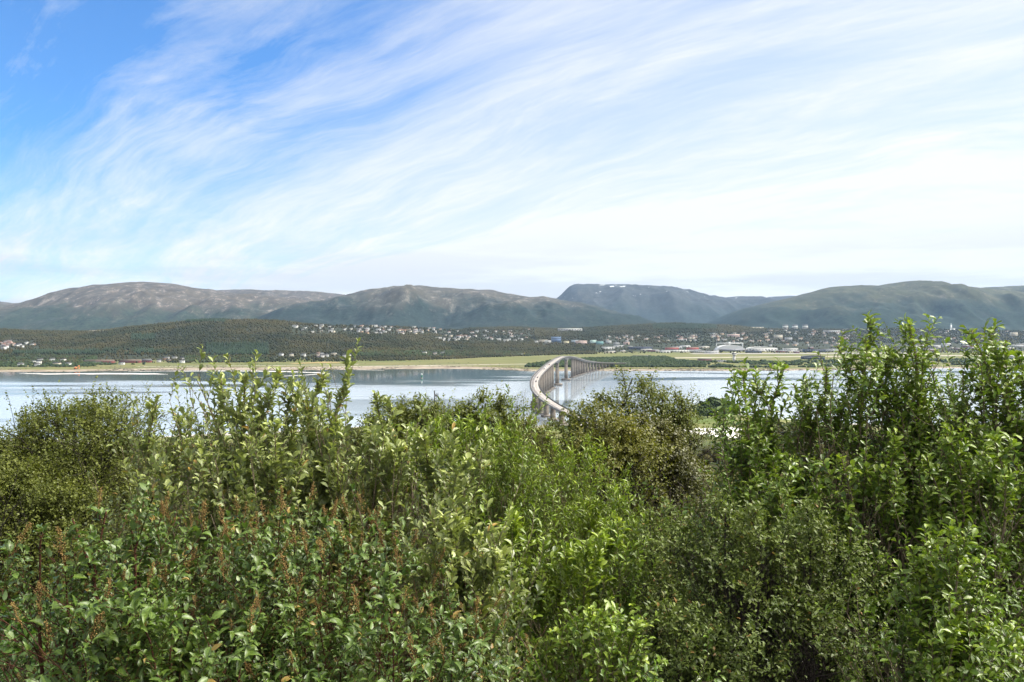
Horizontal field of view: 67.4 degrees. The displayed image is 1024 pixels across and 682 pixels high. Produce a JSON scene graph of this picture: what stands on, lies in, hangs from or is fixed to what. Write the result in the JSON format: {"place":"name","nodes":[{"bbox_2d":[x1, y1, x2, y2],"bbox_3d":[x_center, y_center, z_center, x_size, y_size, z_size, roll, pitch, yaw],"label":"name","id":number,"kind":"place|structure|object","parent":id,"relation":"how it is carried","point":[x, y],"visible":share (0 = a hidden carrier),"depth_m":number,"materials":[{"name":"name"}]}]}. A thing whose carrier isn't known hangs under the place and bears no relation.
{"place":"outdoors","nodes":[
{"label":"outdoors","id":0,"kind":"place"},
{"bbox_2d":[22,373,156,373],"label":"sandbank","id":1,"kind":"structure","parent":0,"point":[94,373],"depth_m":1718.83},
{"bbox_2d":[0,282,308,330],"bbox_3d":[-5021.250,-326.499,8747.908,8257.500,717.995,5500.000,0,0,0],"label":"mountain","id":2,"kind":"structure","parent":0,"point":[101,306],"depth_m":7261.16,"materials":[{"name":"grey stone"}]},
{"bbox_2d":[141,414,192,573],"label":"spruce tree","id":3,"kind":"object","parent":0,"point":[184,491],"visible":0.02,"depth_m":16.00,"materials":[{"name":"green plant"}]},
{"bbox_2d":[0,289,343,303],"bbox_3d":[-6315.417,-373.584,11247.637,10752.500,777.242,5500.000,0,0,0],"label":"mountain","id":4,"kind":"structure","parent":0,"point":[312,295],"depth_m":10855.13,"materials":[{"name":"stone"}]},
{"bbox_2d":[182,419,208,550],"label":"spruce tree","id":5,"kind":"object","parent":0,"point":[204,446],"visible":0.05,"depth_m":17.01,"materials":[{"name":"green plant"}]},
{"bbox_2d":[137,364,358,366],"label":"shore path","id":6,"kind":"structure","parent":0,"point":[262,365],"depth_m":2083.09,"materials":[{"name":"beige sand"}]},
{"bbox_2d":[292,362,338,363],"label":"field","id":7,"kind":"structure","parent":0,"point":[317,362],"depth_m":2288.84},
{"bbox_2d":[257,284,656,329],"bbox_3d":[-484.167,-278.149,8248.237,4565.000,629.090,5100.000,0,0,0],"label":"mountain","id":8,"kind":"structure","parent":0,"point":[428,306],"depth_m":6811.10,"materials":[{"name":"grey stone"}]},
{"bbox_2d":[467,289,526,296],"bbox_3d":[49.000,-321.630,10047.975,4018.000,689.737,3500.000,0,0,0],"label":"mountain","id":9,"kind":"structure","parent":0,"point":[492,291],"depth_m":9556.23,"materials":[{"name":"grey stone"}]},
{"bbox_2d":[0,368,1022,438],"bbox_3d":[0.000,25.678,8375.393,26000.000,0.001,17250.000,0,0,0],"label":"water","id":10,"kind":"structure","parent":0,"point":[463,383],"depth_m":1281.55,"materials":[{"name":"blue liquid"}]},
{"bbox_2d":[530,356,624,430],"bbox_3d":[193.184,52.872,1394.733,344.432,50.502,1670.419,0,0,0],"label":"road bridge","id":11,"kind":"structure","parent":10,"relation":"in","point":[544,384],"depth_m":1158.73,"materials":[{"name":"concrete"}]},
{"bbox_2d":[0,323,1023,371],"bbox_3d":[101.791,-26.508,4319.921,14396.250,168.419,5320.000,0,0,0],"label":"grass field","id":12,"kind":"structure","parent":0,"point":[508,362],"depth_m":2543.68,"materials":[{"name":"green plant"}]},
{"bbox_2d":[84,360,115,362],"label":"barn","id":13,"kind":"structure","parent":12,"relation":"on","point":[108,361],"depth_m":2224.73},
{"bbox_2d":[120,360,141,362],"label":"barn","id":14,"kind":"structure","parent":12,"relation":"on","point":[132,361],"depth_m":2236.53,"materials":[{"name":"red wood"}]},
{"bbox_2d":[142,359,151,362],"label":"barn","id":15,"kind":"structure","parent":12,"relation":"on","point":[147,360],"depth_m":2253.35,"materials":[{"name":"wood"}]},
{"bbox_2d":[136,371,319,372],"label":"sandbank","id":16,"kind":"structure","parent":12,"relation":"on","point":[269,371],"depth_m":1814.20,"materials":[{"name":"beige sand"}]},
{"bbox_2d":[12,318,716,354],"bbox_3d":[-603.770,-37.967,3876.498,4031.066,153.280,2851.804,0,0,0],"label":"spruce plantation","id":17,"kind":"object","parent":12,"relation":"on","point":[222,348],"visible":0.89,"depth_m":2612.39,"materials":[{"name":"green plant"}]},
{"bbox_2d":[281,364,503,367],"bbox_3d":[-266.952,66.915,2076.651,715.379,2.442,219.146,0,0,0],"label":"runway","id":18,"kind":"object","parent":12,"relation":"on","point":[417,365],"visible":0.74,"depth_m":2092.47,"materials":[{"name":"grey asphalt"}]},
{"bbox_2d":[2,359,963,371],"bbox_3d":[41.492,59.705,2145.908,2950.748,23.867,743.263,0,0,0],"label":"shore rocks","id":19,"kind":"object","parent":12,"relation":"on","point":[688,369],"visible":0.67,"depth_m":1904.86,"materials":[{"name":"grey stone"}]},
{"bbox_2d":[0,318,1023,362],"bbox_3d":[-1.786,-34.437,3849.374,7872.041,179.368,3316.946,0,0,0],"label":"wood","id":20,"kind":"object","parent":12,"relation":"on","point":[76,338],"visible":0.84,"depth_m":3332.31,"materials":[{"name":"green plant"}]},
{"bbox_2d":[0,349,1023,367],"bbox_3d":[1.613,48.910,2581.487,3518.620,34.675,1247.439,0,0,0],"label":"thicket","id":21,"kind":"object","parent":12,"relation":"on","point":[653,361],"visible":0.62,"depth_m":2262.28,"materials":[{"name":"green plant"}]},
{"bbox_2d":[551,336,560,342],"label":"office building","id":22,"kind":"structure","parent":12,"relation":"on","point":[555,339],"depth_m":3973.10,"materials":[{"name":"blue"}]},
{"bbox_2d":[558,328,581,330],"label":"building","id":23,"kind":"structure","parent":12,"relation":"on","point":[567,329],"depth_m":4927.89,"materials":[{"name":"white"}]},
{"bbox_2d":[575,340,586,343],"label":"office building","id":24,"kind":"structure","parent":12,"relation":"on","point":[581,341],"depth_m":3946.84,"materials":[{"name":"white"}]},
{"bbox_2d":[628,346,652,348],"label":"building","id":25,"kind":"structure","parent":12,"relation":"on","point":[638,347],"depth_m":3644.10,"materials":[{"name":"grey"}]},
{"bbox_2d":[665,347,678,349],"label":"building","id":26,"kind":"structure","parent":12,"relation":"on","point":[669,348],"depth_m":3626.55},
{"bbox_2d":[661,349,688,351],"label":"building","id":27,"kind":"structure","parent":12,"relation":"on","point":[674,350],"depth_m":3503.48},
{"bbox_2d":[686,347,698,349],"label":"building","id":28,"kind":"structure","parent":12,"relation":"on","point":[691,348],"depth_m":3632.39,"materials":[{"name":"red"}]},
{"bbox_2d":[692,350,704,352],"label":"building","id":29,"kind":"structure","parent":12,"relation":"on","point":[699,351],"depth_m":3456.64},
{"bbox_2d":[697,358,711,360],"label":"shed","id":30,"kind":"structure","parent":12,"relation":"on","point":[702,359],"depth_m":2358.65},
{"bbox_2d":[714,342,744,350],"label":"sports hall","id":31,"kind":"structure","parent":12,"relation":"on","point":[729,347],"depth_m":3622.13,"materials":[{"name":"white metal"}]},
{"bbox_2d":[727,334,739,336],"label":"building","id":32,"kind":"structure","parent":12,"relation":"on","point":[735,335],"depth_m":4540.38,"materials":[{"name":"white"}]},
{"bbox_2d":[746,350,761,352],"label":"building","id":33,"kind":"structure","parent":12,"relation":"on","point":[754,351],"depth_m":3465.44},
{"bbox_2d":[746,347,776,350],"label":"hangar","id":34,"kind":"structure","parent":12,"relation":"on","point":[763,348],"depth_m":3608.72,"materials":[{"name":"white metal"}]},
{"bbox_2d":[774,335,782,339],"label":"building","id":35,"kind":"structure","parent":12,"relation":"on","point":[778,336],"depth_m":4502.36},
{"bbox_2d":[783,348,797,350],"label":"building","id":36,"kind":"structure","parent":12,"relation":"on","point":[785,349],"depth_m":3608.93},
{"bbox_2d":[801,355,824,358],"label":"hangar","id":37,"kind":"structure","parent":12,"relation":"on","point":[807,357],"depth_m":2549.14,"materials":[{"name":"grey metal"}]},
{"bbox_2d":[802,349,825,351],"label":"building","id":38,"kind":"structure","parent":12,"relation":"on","point":[811,350],"depth_m":3544.48,"materials":[{"name":"grey"}]},
{"bbox_2d":[823,330,840,332],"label":"building","id":39,"kind":"structure","parent":12,"relation":"on","point":[824,331],"depth_m":5041.32,"materials":[{"name":"white"}]},
{"bbox_2d":[688,355,986,357],"bbox_3d":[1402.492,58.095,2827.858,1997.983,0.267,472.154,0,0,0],"label":"runway","id":40,"kind":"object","parent":12,"relation":"on","point":[800,356],"visible":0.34,"depth_m":2860.51,"materials":[{"name":"grey asphalt"}]},
{"bbox_2d":[1010,332,1017,336],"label":"building","id":41,"kind":"structure","parent":12,"relation":"on","point":[1012,334],"depth_m":4824.60,"materials":[{"name":"white"}]},
{"bbox_2d":[0,0,1023,302],"label":"sky","id":42,"kind":"structure","parent":0,"point":[529,148],"materials":[{"name":"blue"}]},
{"bbox_2d":[4,414,1023,681],"bbox_3d":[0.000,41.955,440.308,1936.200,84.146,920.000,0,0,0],"label":"hillside ground","id":43,"kind":"structure","parent":0,"point":[706,420],"depth_m":648.83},
{"bbox_2d":[0,576,118,681],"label":"leafy bush","id":44,"kind":"object","parent":43,"relation":"on","point":[6,647],"visible":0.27,"depth_m":5.01,"materials":[{"name":"green plant"}]},
{"bbox_2d":[0,439,138,681],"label":"birch tree","id":45,"kind":"object","parent":43,"relation":"on","point":[13,487],"visible":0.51,"depth_m":12.06,"materials":[{"name":"green plant"}]},
{"bbox_2d":[0,375,210,673],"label":"birch tree","id":46,"kind":"object","parent":43,"relation":"on","point":[90,419],"visible":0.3,"depth_m":13.72,"materials":[{"name":"green plant"}]},
{"bbox_2d":[0,540,313,681],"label":"seeding bush","id":47,"kind":"object","parent":43,"relation":"on","point":[147,620],"visible":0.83,"depth_m":3.46,"materials":[{"name":"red plant"}]},
{"bbox_2d":[0,481,357,681],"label":"seeding bush","id":48,"kind":"object","parent":43,"relation":"on","point":[71,614],"visible":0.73,"depth_m":3.76,"materials":[{"name":"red plant"}]},
{"bbox_2d":[62,363,305,667],"bbox_3d":[-2.942,2.705,7.108,2.344,4.988,1.846,0,0,0],"label":"willow shrub","id":49,"kind":"object","parent":43,"relation":"on","point":[177,433],"visible":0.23,"depth_m":6.99,"materials":[{"name":"green plant"}]},
{"bbox_2d":[0,486,382,681],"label":"seeding bush","id":50,"kind":"object","parent":43,"relation":"on","point":[228,532],"visible":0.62,"depth_m":4.10,"materials":[{"name":"green plant"}]},
{"bbox_2d":[88,414,352,680],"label":"willow shrub","id":51,"kind":"object","parent":43,"relation":"on","point":[241,478],"visible":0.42,"depth_m":5.76,"materials":[{"name":"green plant"}]},
{"bbox_2d":[168,344,357,675],"bbox_3d":[-2.098,2.526,6.372,1.599,5.005,2.120,0,0,-26],"label":"willow shrub","id":52,"kind":"object","parent":43,"relation":"on","point":[240,414],"visible":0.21,"depth_m":6.47,"materials":[{"name":"green plant"}]},
{"bbox_2d":[123,575,422,681],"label":"seeding bush","id":53,"kind":"object","parent":43,"relation":"on","point":[243,635],"visible":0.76,"depth_m":3.65,"materials":[{"name":"green plant"}]},
{"bbox_2d":[133,474,520,681],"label":"seeding bush","id":54,"kind":"object","parent":43,"relation":"on","point":[330,539],"visible":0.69,"depth_m":4.08,"materials":[{"name":"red plant"}]},
{"bbox_2d":[211,337,446,680],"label":"willow shrub","id":55,"kind":"object","parent":43,"relation":"on","point":[372,439],"visible":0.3,"depth_m":6.10,"materials":[{"name":"green plant"}]},
{"bbox_2d":[264,400,524,681],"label":"willow shrub","id":56,"kind":"object","parent":43,"relation":"on","point":[454,480],"visible":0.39,"depth_m":5.90,"materials":[{"name":"green plant"}]},
{"bbox_2d":[251,545,548,681],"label":"seeding bush","id":57,"kind":"object","parent":43,"relation":"on","point":[387,596],"visible":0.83,"depth_m":3.77,"materials":[{"name":"green plant"}]},
{"bbox_2d":[339,392,478,635],"bbox_3d":[-2.050,3.975,13.123,3.531,6.184,3.495,0,1,43],"label":"birch tree","id":58,"kind":"object","parent":43,"relation":"on","point":[400,418],"visible":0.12,"depth_m":12.82,"materials":[{"name":"green plant"}]},
{"bbox_2d":[365,389,501,655],"bbox_3d":[-1.565,3.877,13.286,3.083,6.216,3.173,0,1,45],"label":"birch tree","id":59,"kind":"object","parent":43,"relation":"on","point":[435,407],"visible":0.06,"depth_m":12.91,"materials":[{"name":"green plant"}]},
{"bbox_2d":[339,488,550,681],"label":"willow shrub","id":60,"kind":"object","parent":43,"relation":"on","point":[473,569],"visible":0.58,"depth_m":4.67,"materials":[{"name":"green plant"}]},
{"bbox_2d":[346,383,592,681],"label":"willow shrub","id":61,"kind":"object","parent":43,"relation":"on","point":[512,463],"visible":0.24,"depth_m":7.46,"materials":[{"name":"green plant"}]},
{"bbox_2d":[384,380,555,641],"bbox_3d":[-0.560,3.766,13.024,3.737,6.215,3.393,0,0,0],"label":"birch tree","id":62,"kind":"object","parent":43,"relation":"on","point":[500,407],"visible":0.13,"depth_m":12.88,"materials":[{"name":"green plant"}]},
{"bbox_2d":[13,420,1023,584],"bbox_3d":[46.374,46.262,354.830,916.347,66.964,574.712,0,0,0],"label":"wood","id":63,"kind":"object","parent":43,"relation":"on","point":[780,431],"visible":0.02,"depth_m":396.83,"materials":[{"name":"green plant"}]},
{"bbox_2d":[499,409,564,636],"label":"birch tree","id":64,"kind":"object","parent":43,"relation":"on","point":[524,422],"visible":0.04,"depth_m":14.99,"materials":[{"name":"green plant"}]},
{"bbox_2d":[421,484,684,681],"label":"willow shrub","id":65,"kind":"object","parent":43,"relation":"on","point":[587,559],"visible":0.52,"depth_m":5.63,"materials":[{"name":"green plant"}]},
{"bbox_2d":[440,422,665,681],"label":"willow shrub","id":66,"kind":"object","parent":43,"relation":"on","point":[567,475],"visible":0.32,"depth_m":7.96,"materials":[{"name":"green plant"}]},
{"bbox_2d":[527,386,659,646],"bbox_3d":[1.350,4.116,14.122,3.272,6.539,3.002,0,0,-34],"label":"birch tree","id":67,"kind":"object","parent":43,"relation":"on","point":[569,422],"visible":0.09,"depth_m":13.95,"materials":[{"name":"green plant"}]},
{"bbox_2d":[504,461,685,678],"bbox_3d":[0.795,3.131,7.021,1.832,4.078,1.635,0,0,27],"label":"willow shrub","id":68,"kind":"object","parent":43,"relation":"on","point":[589,519],"visible":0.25,"depth_m":7.07,"materials":[{"name":"green plant"}]},
{"bbox_2d":[479,586,726,681],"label":"willow shrub","id":69,"kind":"object","parent":43,"relation":"on","point":[615,647],"visible":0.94,"depth_m":4.92,"materials":[{"name":"green plant"}]},
{"bbox_2d":[531,393,698,677],"bbox_3d":[1.412,3.569,11.102,2.832,5.601,3.179,0,0,17],"label":"birch tree","id":70,"kind":"object","parent":43,"relation":"on","point":[632,448],"visible":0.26,"depth_m":10.96,"materials":[{"name":"dark bark"},{"name":"green leaf"}]},
{"bbox_2d":[560,362,723,500],"bbox_3d":[2.437,3.800,14.075,3.729,6.847,3.349,0,0,0],"label":"birch tree","id":71,"kind":"object","parent":43,"relation":"on","point":[641,387],"visible":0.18,"depth_m":13.95,"materials":[{"name":"green plant"}]},
{"bbox_2d":[603,405,729,679],"bbox_3d":[2.368,3.824,12.039,2.860,5.580,2.644,0,0,-28],"label":"birch tree","id":72,"kind":"object","parent":43,"relation":"on","point":[679,474],"visible":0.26,"depth_m":11.88,"materials":[{"name":"dark bark"},{"name":"green leaf"}]},
{"bbox_2d":[628,383,727,574],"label":"birch tree","id":73,"kind":"object","parent":43,"relation":"on","point":[680,402],"visible":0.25,"depth_m":13.49,"materials":[{"name":"green plant"}]},
{"bbox_2d":[547,474,816,681],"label":"leaved shrub","id":74,"kind":"object","parent":43,"relation":"on","point":[683,544],"visible":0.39,"depth_m":6.07,"materials":[{"name":"green plant"}]},
{"bbox_2d":[688,405,702,413],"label":"shore tree","id":75,"kind":"object","parent":43,"relation":"on","point":[701,407],"visible":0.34,"depth_m":765.15,"materials":[{"name":"green plant"}]},
{"bbox_2d":[696,401,712,407],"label":"shore tree","id":76,"kind":"object","parent":43,"relation":"on","point":[705,405],"visible":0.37,"depth_m":785.43,"materials":[{"name":"green plant"}]},
{"bbox_2d":[698,407,712,417],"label":"shore tree","id":77,"kind":"object","parent":43,"relation":"on","point":[705,413],"visible":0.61,"depth_m":740.45,"materials":[{"name":"green plant"}]},
{"bbox_2d":[706,396,717,407],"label":"shore tree","id":78,"kind":"object","parent":43,"relation":"on","point":[712,399],"visible":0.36,"depth_m":794.39,"materials":[{"name":"green plant"}]},
{"bbox_2d":[710,406,732,417],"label":"shore tree","id":79,"kind":"object","parent":43,"relation":"on","point":[715,408],"visible":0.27,"depth_m":731.63,"materials":[{"name":"green plant"}]},
{"bbox_2d":[714,398,729,407],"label":"shore tree","id":80,"kind":"object","parent":43,"relation":"on","point":[718,403],"visible":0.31,"depth_m":789.70,"materials":[{"name":"green plant"}]},
{"bbox_2d":[681,459,763,585],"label":"birch tree","id":81,"kind":"object","parent":43,"relation":"on","point":[706,473],"visible":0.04,"depth_m":12.92,"materials":[{"name":"green plant"}]},
{"bbox_2d":[577,579,895,681],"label":"leaved shrub","id":82,"kind":"object","parent":43,"relation":"on","point":[695,639],"visible":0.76,"depth_m":5.19,"materials":[{"name":"green plant"}]},
{"bbox_2d":[642,363,852,674],"bbox_3d":[2.148,2.690,7.161,2.012,5.023,2.196,0,0,0],"label":"willow tree","id":83,"kind":"object","parent":43,"relation":"on","point":[750,456],"visible":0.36,"depth_m":6.85,"materials":[{"name":"green plant"}]},
{"bbox_2d":[634,480,917,681],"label":"leaved shrub","id":84,"kind":"object","parent":43,"relation":"on","point":[813,538],"visible":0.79,"depth_m":5.47,"materials":[{"name":"green plant"}]},
{"bbox_2d":[674,357,900,681],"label":"willow tree","id":85,"kind":"object","parent":43,"relation":"on","point":[805,385],"visible":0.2,"depth_m":7.01,"materials":[{"name":"green plant"}]},
{"bbox_2d":[662,447,916,681],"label":"willow shrub","id":86,"kind":"object","parent":43,"relation":"on","point":[797,475],"visible":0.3,"depth_m":6.12,"materials":[{"name":"green plant"}]},
{"bbox_2d":[723,339,945,681],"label":"willow tree","id":87,"kind":"object","parent":43,"relation":"on","point":[821,406],"visible":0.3,"depth_m":6.77,"materials":[{"name":"green plant"}]},
{"bbox_2d":[783,310,1022,681],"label":"willow tree","id":88,"kind":"object","parent":43,"relation":"on","point":[864,362],"visible":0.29,"depth_m":6.68,"materials":[{"name":"green plant"}]},
{"bbox_2d":[805,416,1023,681],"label":"willow shrub","id":89,"kind":"object","parent":43,"relation":"on","point":[979,466],"visible":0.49,"depth_m":5.95,"materials":[{"name":"green plant"}]},
{"bbox_2d":[815,514,1023,681],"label":"willow shrub","id":90,"kind":"object","parent":43,"relation":"on","point":[942,569],"visible":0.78,"depth_m":4.59,"materials":[{"name":"green plant"}]},
{"bbox_2d":[822,313,1023,681],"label":"willow tree","id":91,"kind":"object","parent":43,"relation":"on","point":[909,329],"visible":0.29,"depth_m":6.72,"materials":[{"name":"green plant"}]},
{"bbox_2d":[824,381,1023,667],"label":"willow tree","id":92,"kind":"object","parent":43,"relation":"on","point":[935,413],"visible":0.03,"depth_m":6.97,"materials":[{"name":"green plant"}]},
{"bbox_2d":[832,317,1023,676],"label":"willow tree","id":93,"kind":"object","parent":43,"relation":"on","point":[980,392],"visible":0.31,"depth_m":6.48,"materials":[{"name":"green plant"}]},
{"bbox_2d":[835,584,1023,681],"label":"willow shrub","id":94,"kind":"object","parent":43,"relation":"on","point":[990,673],"visible":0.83,"depth_m":4.46,"materials":[{"name":"green plant"}]},
{"bbox_2d":[876,327,1023,676],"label":"willow tree","id":95,"kind":"object","parent":43,"relation":"on","point":[1013,427],"visible":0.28,"depth_m":6.29,"materials":[{"name":"green plant"}]},
{"bbox_2d":[556,284,777,323],"bbox_3d":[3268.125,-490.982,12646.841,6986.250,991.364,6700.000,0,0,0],"label":"mountain","id":96,"kind":"structure","parent":0,"point":[663,304],"depth_m":11220.82,"materials":[{"name":"stone"}]},
{"bbox_2d":[685,427,741,437],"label":"sand flat","id":97,"kind":"structure","parent":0,"point":[733,433],"depth_m":606.68,"materials":[{"name":"white sand"}]},
{"bbox_2d":[767,296,793,299],"bbox_3d":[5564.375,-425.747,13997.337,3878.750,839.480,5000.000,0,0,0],"label":"mountain","id":98,"kind":"structure","parent":0,"point":[779,297],"depth_m":14013.27,"materials":[{"name":"stone"}]},
{"bbox_2d":[689,353,881,353],"bbox_3d":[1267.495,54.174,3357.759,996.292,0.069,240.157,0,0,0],"label":"apron","id":99,"kind":"object","parent":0,"point":[770,353],"visible":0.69,"depth_m":3338.87,"materials":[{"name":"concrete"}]},
{"bbox_2d":[705,280,1023,330],"bbox_3d":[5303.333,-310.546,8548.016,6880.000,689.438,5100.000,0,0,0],"label":"mountain","id":100,"kind":"structure","parent":0,"point":[956,306],"depth_m":7264.59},
{"bbox_2d":[984,285,1023,291],"bbox_3d":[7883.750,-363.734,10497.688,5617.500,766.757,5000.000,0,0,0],"label":"mountain","id":101,"kind":"structure","parent":0,"point":[1015,288],"depth_m":9885.17,"materials":[{"name":"grey stone"}]}
]}

